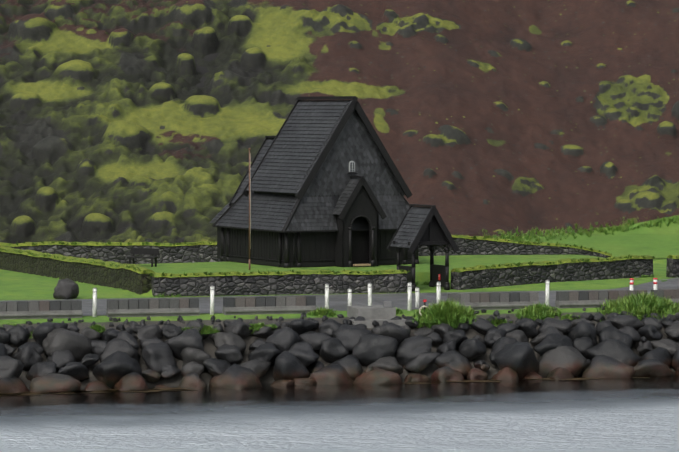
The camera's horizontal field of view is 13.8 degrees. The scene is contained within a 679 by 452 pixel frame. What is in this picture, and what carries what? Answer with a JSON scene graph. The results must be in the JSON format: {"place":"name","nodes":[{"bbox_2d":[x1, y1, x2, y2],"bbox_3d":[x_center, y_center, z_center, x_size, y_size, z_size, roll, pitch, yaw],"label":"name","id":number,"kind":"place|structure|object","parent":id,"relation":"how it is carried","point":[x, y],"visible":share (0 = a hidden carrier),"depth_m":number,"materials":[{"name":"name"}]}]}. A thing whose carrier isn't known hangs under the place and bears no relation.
{"place":"outdoors","nodes":[
{"label":"outdoors","id":0,"kind":"place"},
{"bbox_2d":[194,53,219,86],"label":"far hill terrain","id":1,"kind":"structure","parent":0,"point":[204,70],"depth_m":163.00,"materials":[{"name":"stone"}]},
{"bbox_2d":[0,0,678,259],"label":"hill terrain","id":2,"kind":"structure","parent":0,"point":[492,117],"depth_m":159.42,"materials":[{"name":"soil"}]},
{"bbox_2d":[0,372,678,451],"bbox_3d":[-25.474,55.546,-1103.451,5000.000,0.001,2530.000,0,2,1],"label":"sea water","id":3,"kind":"structure","parent":0,"point":[596,415],"depth_m":96.36,"materials":[{"name":"liquid"}]},
{"bbox_2d":[0,377,647,395],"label":"seaweed","id":4,"kind":"object","parent":3,"relation":"on","point":[83,391],"visible":0.81,"depth_m":105.92,"materials":[{"name":"brown"}]},
{"bbox_2d":[466,368,487,379],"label":"boulder","id":5,"kind":"object","parent":3,"relation":"in","point":[476,374],"visible":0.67,"depth_m":110.25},
{"bbox_2d":[524,372,542,378],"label":"boulder","id":6,"kind":"object","parent":3,"relation":"in","point":[532,375],"visible":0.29,"depth_m":110.70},
{"bbox_2d":[0,255,678,389],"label":"terrain","id":7,"kind":"structure","parent":0,"point":[14,285],"depth_m":120.85,"materials":[{"name":"plant"}]},
{"bbox_2d":[0,329,10,343],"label":"boulder","id":8,"kind":"object","parent":7,"relation":"on","point":[5,336],"visible":0.9,"depth_m":107.82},
{"bbox_2d":[0,356,23,377],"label":"boulder","id":9,"kind":"object","parent":7,"relation":"on","point":[10,367],"visible":0.54,"depth_m":105.55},
{"bbox_2d":[0,376,28,392],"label":"boulder","id":10,"kind":"object","parent":7,"relation":"on","point":[14,384],"visible":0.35,"depth_m":105.10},
{"bbox_2d":[8,325,30,346],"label":"boulder","id":11,"kind":"object","parent":7,"relation":"on","point":[20,335],"visible":0.81,"depth_m":107.95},
{"bbox_2d":[13,345,41,369],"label":"boulder","id":12,"kind":"object","parent":7,"relation":"on","point":[28,356],"visible":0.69,"depth_m":107.03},
{"bbox_2d":[18,342,43,353],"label":"boulder","id":13,"kind":"object","parent":7,"relation":"on","point":[38,347],"visible":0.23,"depth_m":107.55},
{"bbox_2d":[25,361,56,379],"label":"boulder","id":14,"kind":"object","parent":7,"relation":"on","point":[38,369],"visible":0.71,"depth_m":106.44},
{"bbox_2d":[32,322,67,346],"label":"boulder","id":15,"kind":"object","parent":7,"relation":"on","point":[41,331],"visible":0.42,"depth_m":108.10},
{"bbox_2d":[30,373,80,392],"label":"boulder","id":16,"kind":"object","parent":7,"relation":"on","point":[53,382],"visible":0.46,"depth_m":105.38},
{"bbox_2d":[47,349,75,370],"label":"boulder","id":17,"kind":"object","parent":7,"relation":"on","point":[60,358],"visible":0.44,"depth_m":107.09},
{"bbox_2d":[53,278,78,298],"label":"boulder","id":18,"kind":"object","parent":7,"relation":"on","point":[66,288],"visible":0.83,"depth_m":118.22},
{"bbox_2d":[42,328,92,361],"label":"boulder","id":19,"kind":"object","parent":7,"relation":"on","point":[79,346],"visible":0.65,"depth_m":107.73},
{"bbox_2d":[57,362,88,379],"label":"boulder","id":20,"kind":"object","parent":7,"relation":"on","point":[78,370],"visible":0.75,"depth_m":106.56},
{"bbox_2d":[0,246,154,294],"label":"stone wall","id":21,"kind":"structure","parent":7,"relation":"on","point":[137,281],"depth_m":127.45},
{"bbox_2d":[81,353,99,366],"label":"boulder","id":22,"kind":"object","parent":7,"relation":"on","point":[89,359],"visible":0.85,"depth_m":107.52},
{"bbox_2d":[81,327,100,339],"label":"boulder","id":23,"kind":"object","parent":7,"relation":"on","point":[90,333],"visible":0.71,"depth_m":108.73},
{"bbox_2d":[84,381,110,390],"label":"boulder","id":24,"kind":"object","parent":7,"relation":"on","point":[95,385],"visible":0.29,"depth_m":105.99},
{"bbox_2d":[91,340,107,355],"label":"boulder","id":25,"kind":"object","parent":7,"relation":"on","point":[98,346],"visible":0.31,"depth_m":108.24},
{"bbox_2d":[101,330,119,341],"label":"boulder","id":26,"kind":"object","parent":7,"relation":"on","point":[107,336],"visible":0.44,"depth_m":108.68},
{"bbox_2d":[92,351,141,387],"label":"boulder","id":27,"kind":"object","parent":7,"relation":"on","point":[111,370],"visible":0.71,"depth_m":106.69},
{"bbox_2d":[100,338,140,362],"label":"boulder","id":28,"kind":"object","parent":7,"relation":"on","point":[112,346],"visible":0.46,"depth_m":107.76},
{"bbox_2d":[116,331,138,349],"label":"boulder","id":29,"kind":"object","parent":7,"relation":"on","point":[129,338],"visible":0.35,"depth_m":108.49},
{"bbox_2d":[114,372,147,390],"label":"boulder","id":30,"kind":"object","parent":7,"relation":"on","point":[132,381],"visible":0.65,"depth_m":106.19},
{"bbox_2d":[129,321,141,333],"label":"boulder","id":31,"kind":"object","parent":7,"relation":"on","point":[135,326],"visible":0.6,"depth_m":109.69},
{"bbox_2d":[127,248,158,266],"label":"bench","id":32,"kind":"object","parent":7,"relation":"on","point":[147,251],"visible":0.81,"depth_m":131.36,"materials":[{"name":"brown wood"}]},
{"bbox_2d":[137,324,162,340],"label":"boulder","id":33,"kind":"object","parent":7,"relation":"on","point":[150,331],"visible":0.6,"depth_m":109.31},
{"bbox_2d":[139,338,162,349],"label":"boulder","id":34,"kind":"object","parent":7,"relation":"on","point":[145,342],"visible":0.33,"depth_m":108.72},
{"bbox_2d":[141,369,161,381],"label":"boulder","id":35,"kind":"object","parent":7,"relation":"on","point":[150,375],"visible":0.96,"depth_m":107.33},
{"bbox_2d":[141,342,175,373],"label":"boulder","id":36,"kind":"object","parent":7,"relation":"on","point":[157,357],"visible":0.88,"depth_m":107.88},
{"bbox_2d":[161,365,180,377],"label":"boulder","id":37,"kind":"object","parent":7,"relation":"on","point":[170,371],"visible":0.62,"depth_m":107.77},
{"bbox_2d":[162,323,182,338],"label":"boulder","id":38,"kind":"object","parent":7,"relation":"on","point":[170,330],"visible":0.6,"depth_m":109.56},
{"bbox_2d":[164,328,203,359],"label":"boulder","id":39,"kind":"object","parent":7,"relation":"on","point":[191,338],"visible":0.67,"depth_m":108.73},
{"bbox_2d":[177,373,206,388],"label":"boulder","id":40,"kind":"object","parent":7,"relation":"on","point":[192,381],"visible":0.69,"depth_m":106.94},
{"bbox_2d":[180,361,203,376],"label":"boulder","id":41,"kind":"object","parent":7,"relation":"on","point":[192,367],"visible":0.69,"depth_m":107.92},
{"bbox_2d":[181,347,210,368],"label":"boulder","id":42,"kind":"object","parent":7,"relation":"on","point":[189,354],"visible":0.46,"depth_m":108.31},
{"bbox_2d":[183,320,209,338],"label":"boulder","id":43,"kind":"object","parent":7,"relation":"on","point":[193,323],"visible":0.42,"depth_m":109.99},
{"bbox_2d":[203,357,231,375],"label":"boulder","id":44,"kind":"object","parent":7,"relation":"on","point":[214,366],"visible":0.79,"depth_m":108.14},
{"bbox_2d":[0,241,444,263],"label":"stone wall","id":45,"kind":"structure","parent":7,"relation":"on","point":[205,251],"depth_m":141.73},
{"bbox_2d":[215,343,242,364],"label":"boulder","id":46,"kind":"object","parent":7,"relation":"on","point":[231,354],"visible":0.92,"depth_m":108.85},
{"bbox_2d":[214,332,246,354],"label":"boulder","id":47,"kind":"object","parent":7,"relation":"on","point":[223,338],"visible":0.62,"depth_m":109.55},
{"bbox_2d":[209,364,261,388],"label":"boulder","id":48,"kind":"object","parent":7,"relation":"on","point":[235,376],"visible":0.67,"depth_m":107.15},
{"bbox_2d":[224,319,252,337],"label":"boulder","id":49,"kind":"object","parent":7,"relation":"on","point":[238,327],"visible":0.83,"depth_m":110.36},
{"bbox_2d":[248,148,250,269],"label":"flagpole","id":50,"kind":"object","parent":7,"relation":"on","point":[249,213],"visible":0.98,"depth_m":128.25,"materials":[{"name":"brown"}]},
{"bbox_2d":[240,359,270,377],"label":"boulder","id":51,"kind":"object","parent":7,"relation":"on","point":[259,368],"visible":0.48,"depth_m":108.36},
{"bbox_2d":[251,326,273,338],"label":"boulder","id":52,"kind":"object","parent":7,"relation":"on","point":[264,332],"visible":0.83,"depth_m":110.66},
{"bbox_2d":[248,343,281,366],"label":"boulder","id":53,"kind":"object","parent":7,"relation":"on","point":[268,352],"visible":0.62,"depth_m":109.14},
{"bbox_2d":[249,338,265,350],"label":"boulder","id":54,"kind":"object","parent":53,"relation":"on","point":[256,343],"visible":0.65,"depth_m":110.01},
{"bbox_2d":[151,269,406,296],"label":"stone wall","id":55,"kind":"structure","parent":7,"relation":"on","point":[232,283],"depth_m":121.02,"materials":[{"name":"stone"}]},
{"bbox_2d":[271,380,293,385],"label":"boulder","id":56,"kind":"object","parent":7,"relation":"on","point":[283,383],"visible":0.27,"depth_m":107.80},
{"bbox_2d":[265,327,300,351],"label":"boulder","id":57,"kind":"object","parent":7,"relation":"on","point":[284,339],"visible":0.6,"depth_m":109.94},
{"bbox_2d":[273,351,309,380],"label":"boulder","id":58,"kind":"object","parent":7,"relation":"on","point":[289,366],"visible":0.83,"depth_m":108.33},
{"bbox_2d":[289,319,316,334],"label":"boulder","id":59,"kind":"object","parent":7,"relation":"on","point":[300,326],"visible":0.79,"depth_m":111.00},
{"bbox_2d":[288,341,319,366],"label":"boulder","id":60,"kind":"object","parent":7,"relation":"on","point":[304,353],"visible":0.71,"depth_m":109.33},
{"bbox_2d":[293,378,316,384],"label":"boulder","id":61,"kind":"object","parent":7,"relation":"on","point":[304,381],"visible":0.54,"depth_m":108.23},
{"bbox_2d":[209,96,418,267],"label":"stave church","id":62,"kind":"structure","parent":7,"relation":"on","point":[329,186],"depth_m":131.85,"materials":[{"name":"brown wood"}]},
{"bbox_2d":[299,331,331,349],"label":"boulder","id":63,"kind":"object","parent":7,"relation":"on","point":[314,339],"visible":0.67,"depth_m":110.53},
{"bbox_2d":[318,319,340,336],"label":"boulder","id":64,"kind":"object","parent":7,"relation":"on","point":[328,326],"visible":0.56,"depth_m":111.33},
{"bbox_2d":[309,364,353,384],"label":"boulder","id":65,"kind":"object","parent":7,"relation":"on","point":[334,374],"visible":0.6,"depth_m":108.51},
{"bbox_2d":[308,361,323,372],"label":"boulder","id":66,"kind":"object","parent":65,"relation":"on","point":[315,366],"visible":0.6,"depth_m":109.50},
{"bbox_2d":[319,337,348,362],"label":"boulder","id":67,"kind":"object","parent":7,"relation":"on","point":[332,349],"visible":0.83,"depth_m":110.13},
{"bbox_2d":[0,289,678,319],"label":"low roadside barrier","id":68,"kind":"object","parent":7,"relation":"on","point":[53,309],"depth_m":114.15,"materials":[{"name":"concrete"}]},
{"bbox_2d":[0,216,678,337],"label":"grass tufts","id":69,"kind":"object","parent":7,"relation":"on","point":[451,313],"visible":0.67,"depth_m":116.40,"materials":[{"name":"plant"}]},
{"bbox_2d":[331,355,362,379],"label":"boulder","id":70,"kind":"object","parent":7,"relation":"on","point":[351,365],"visible":0.44,"depth_m":109.27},
{"bbox_2d":[332,324,372,352],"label":"boulder","id":71,"kind":"object","parent":7,"relation":"on","point":[347,336],"visible":0.6,"depth_m":110.83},
{"bbox_2d":[92,278,657,316],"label":"bollards","id":72,"kind":"object","parent":7,"relation":"on","point":[212,289],"visible":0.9,"depth_m":116.08,"materials":[{"name":"paint"}]},
{"bbox_2d":[352,334,398,366],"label":"boulder","id":73,"kind":"object","parent":7,"relation":"on","point":[368,349],"visible":0.75,"depth_m":110.47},
{"bbox_2d":[353,367,401,384],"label":"boulder","id":74,"kind":"object","parent":7,"relation":"on","point":[377,376],"visible":0.33,"depth_m":108.62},
{"bbox_2d":[367,356,403,374],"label":"boulder","id":75,"kind":"object","parent":7,"relation":"on","point":[389,363],"visible":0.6,"depth_m":109.58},
{"bbox_2d":[347,299,428,327],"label":"landing block","id":76,"kind":"structure","parent":7,"relation":"on","point":[380,314],"depth_m":113.02,"materials":[{"name":"concrete"}]},
{"bbox_2d":[371,324,409,347],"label":"boulder","id":77,"kind":"object","parent":7,"relation":"on","point":[399,333],"visible":0.56,"depth_m":111.22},
{"bbox_2d":[405,316,417,327],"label":"boulder","id":78,"kind":"object","parent":7,"relation":"on","point":[409,322],"visible":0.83,"depth_m":112.61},
{"bbox_2d":[395,335,432,366],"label":"boulder","id":79,"kind":"object","parent":7,"relation":"on","point":[409,349],"visible":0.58,"depth_m":110.74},
{"bbox_2d":[404,373,430,381],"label":"boulder","id":80,"kind":"object","parent":7,"relation":"on","point":[414,377],"visible":0.48,"depth_m":109.53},
{"bbox_2d":[403,352,439,372],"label":"boulder","id":81,"kind":"object","parent":7,"relation":"on","point":[422,361],"visible":0.79,"depth_m":110.43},
{"bbox_2d":[387,204,458,290],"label":"lychgate","id":82,"kind":"object","parent":7,"relation":"on","point":[423,225],"visible":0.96,"depth_m":123.44,"materials":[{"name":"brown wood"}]},
{"bbox_2d":[414,328,433,336],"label":"boulder","id":83,"kind":"object","parent":7,"relation":"on","point":[424,332],"visible":0.62,"depth_m":112.18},
{"bbox_2d":[426,332,442,343],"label":"boulder","id":84,"kind":"object","parent":7,"relation":"on","point":[436,337],"visible":0.73,"depth_m":112.08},
{"bbox_2d":[431,323,453,338],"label":"boulder","id":85,"kind":"object","parent":7,"relation":"on","point":[441,329],"visible":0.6,"depth_m":112.40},
{"bbox_2d":[436,340,455,353],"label":"boulder","id":86,"kind":"object","parent":7,"relation":"on","point":[447,346],"visible":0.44,"depth_m":111.56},
{"bbox_2d":[431,366,463,381],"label":"boulder","id":87,"kind":"object","parent":7,"relation":"on","point":[444,373],"visible":0.48,"depth_m":109.73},
{"bbox_2d":[434,350,471,377],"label":"boulder","id":88,"kind":"object","parent":7,"relation":"on","point":[454,360],"visible":0.79,"depth_m":110.55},
{"bbox_2d":[442,330,467,347],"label":"boulder","id":89,"kind":"object","parent":7,"relation":"on","point":[458,337],"visible":0.71,"depth_m":112.05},
{"bbox_2d":[459,338,486,359],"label":"boulder","id":90,"kind":"object","parent":7,"relation":"on","point":[471,348],"visible":0.94,"depth_m":111.62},
{"bbox_2d":[466,318,497,334],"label":"boulder","id":91,"kind":"object","parent":7,"relation":"on","point":[483,326],"visible":0.67,"depth_m":113.08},
{"bbox_2d":[474,360,489,371],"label":"boulder","id":92,"kind":"object","parent":7,"relation":"on","point":[478,364],"visible":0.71,"depth_m":111.08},
{"bbox_2d":[484,328,506,346],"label":"boulder","id":93,"kind":"object","parent":7,"relation":"on","point":[492,336],"visible":0.75,"depth_m":112.60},
{"bbox_2d":[489,337,517,364],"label":"boulder","id":94,"kind":"object","parent":7,"relation":"on","point":[499,343],"visible":0.38,"depth_m":111.99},
{"bbox_2d":[491,367,518,379],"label":"boulder","id":95,"kind":"object","parent":7,"relation":"on","point":[506,373],"visible":0.48,"depth_m":110.29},
{"bbox_2d":[497,323,518,332],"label":"boulder","id":96,"kind":"object","parent":7,"relation":"on","point":[509,327],"visible":0.54,"depth_m":113.29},
{"bbox_2d":[494,341,538,377],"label":"boulder","id":97,"kind":"object","parent":7,"relation":"on","point":[520,358],"visible":0.65,"depth_m":110.80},
{"bbox_2d":[505,330,528,341],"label":"boulder","id":98,"kind":"object","parent":7,"relation":"on","point":[519,335],"visible":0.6,"depth_m":112.87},
{"bbox_2d":[516,318,537,336],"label":"boulder","id":99,"kind":"object","parent":7,"relation":"on","point":[527,327],"visible":0.96,"depth_m":113.44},
{"bbox_2d":[449,235,611,257],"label":"stone wall","id":100,"kind":"structure","parent":7,"relation":"on","point":[469,245],"depth_m":142.27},
{"bbox_2d":[530,326,562,345],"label":"boulder","id":101,"kind":"object","parent":7,"relation":"on","point":[537,339],"visible":0.38,"depth_m":112.89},
{"bbox_2d":[450,255,652,289],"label":"stone wall","id":102,"kind":"structure","parent":7,"relation":"on","point":[524,273],"depth_m":127.37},
{"bbox_2d":[533,332,573,355],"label":"boulder","id":103,"kind":"object","parent":7,"relation":"on","point":[550,341],"visible":0.54,"depth_m":112.08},
{"bbox_2d":[538,317,571,334],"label":"boulder","id":104,"kind":"object","parent":7,"relation":"on","point":[564,327],"visible":0.62,"depth_m":113.62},
{"bbox_2d":[547,367,573,379],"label":"boulder","id":105,"kind":"object","parent":7,"relation":"on","point":[559,373],"visible":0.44,"depth_m":110.86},
{"bbox_2d":[537,346,586,375],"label":"boulder","id":106,"kind":"object","parent":7,"relation":"on","point":[572,360],"visible":0.65,"depth_m":111.74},
{"bbox_2d":[566,321,597,345],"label":"boulder","id":107,"kind":"object","parent":7,"relation":"on","point":[580,329],"visible":0.5,"depth_m":113.26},
{"bbox_2d":[573,337,592,353],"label":"boulder","id":108,"kind":"object","parent":7,"relation":"on","point":[582,345],"visible":0.58,"depth_m":112.76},
{"bbox_2d":[595,320,613,334],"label":"boulder","id":109,"kind":"object","parent":7,"relation":"on","point":[601,325],"visible":0.54,"depth_m":114.37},
{"bbox_2d":[582,355,634,377],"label":"boulder","id":110,"kind":"object","parent":7,"relation":"on","point":[602,366],"visible":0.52,"depth_m":111.13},
{"bbox_2d":[582,339,640,366],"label":"boulder","id":111,"kind":"object","parent":7,"relation":"on","point":[619,350],"visible":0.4,"depth_m":112.29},
{"bbox_2d":[599,326,631,348],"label":"boulder","id":112,"kind":"object","parent":7,"relation":"on","point":[609,332],"visible":0.44,"depth_m":113.24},
{"bbox_2d":[607,315,643,329],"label":"boulder","id":113,"kind":"object","parent":7,"relation":"on","point":[620,321],"visible":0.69,"depth_m":114.56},
{"bbox_2d":[618,325,640,343],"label":"boulder","id":114,"kind":"object","parent":7,"relation":"on","point":[632,332],"visible":0.5,"depth_m":114.02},
{"bbox_2d":[637,341,652,354],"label":"boulder","id":115,"kind":"object","parent":7,"relation":"on","point":[643,348],"visible":0.83,"depth_m":113.71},
{"bbox_2d":[638,325,662,340],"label":"boulder","id":116,"kind":"object","parent":7,"relation":"on","point":[650,333],"visible":0.96,"depth_m":114.33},
{"bbox_2d":[641,317,662,329],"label":"boulder","id":117,"kind":"object","parent":7,"relation":"on","point":[654,322],"visible":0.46,"depth_m":114.94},
{"bbox_2d":[633,359,674,375],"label":"boulder","id":118,"kind":"object","parent":7,"relation":"on","point":[651,367],"visible":0.48,"depth_m":111.64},
{"bbox_2d":[641,347,671,367],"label":"boulder","id":119,"kind":"object","parent":7,"relation":"on","point":[661,354],"visible":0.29,"depth_m":112.98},
{"bbox_2d":[651,339,678,357],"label":"boulder","id":120,"kind":"object","parent":7,"relation":"on","point":[671,346],"visible":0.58,"depth_m":113.77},
{"bbox_2d":[661,317,673,327],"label":"boulder","id":121,"kind":"object","parent":7,"relation":"on","point":[666,322],"visible":0.62,"depth_m":115.27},
{"bbox_2d":[664,321,678,339],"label":"boulder","id":122,"kind":"object","parent":7,"relation":"on","point":[671,331],"visible":0.88,"depth_m":114.64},
{"bbox_2d":[666,255,678,277],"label":"stone wall","id":123,"kind":"structure","parent":7,"relation":"on","point":[672,268],"depth_m":131.09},
{"bbox_2d":[671,347,678,369],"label":"boulder","id":124,"kind":"object","parent":7,"relation":"on","point":[675,362],"visible":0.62,"depth_m":113.16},
{"bbox_2d":[0,278,678,315],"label":"road","id":125,"kind":"structure","parent":0,"point":[338,302],"depth_m":119.51,"materials":[{"name":"asphalt"}]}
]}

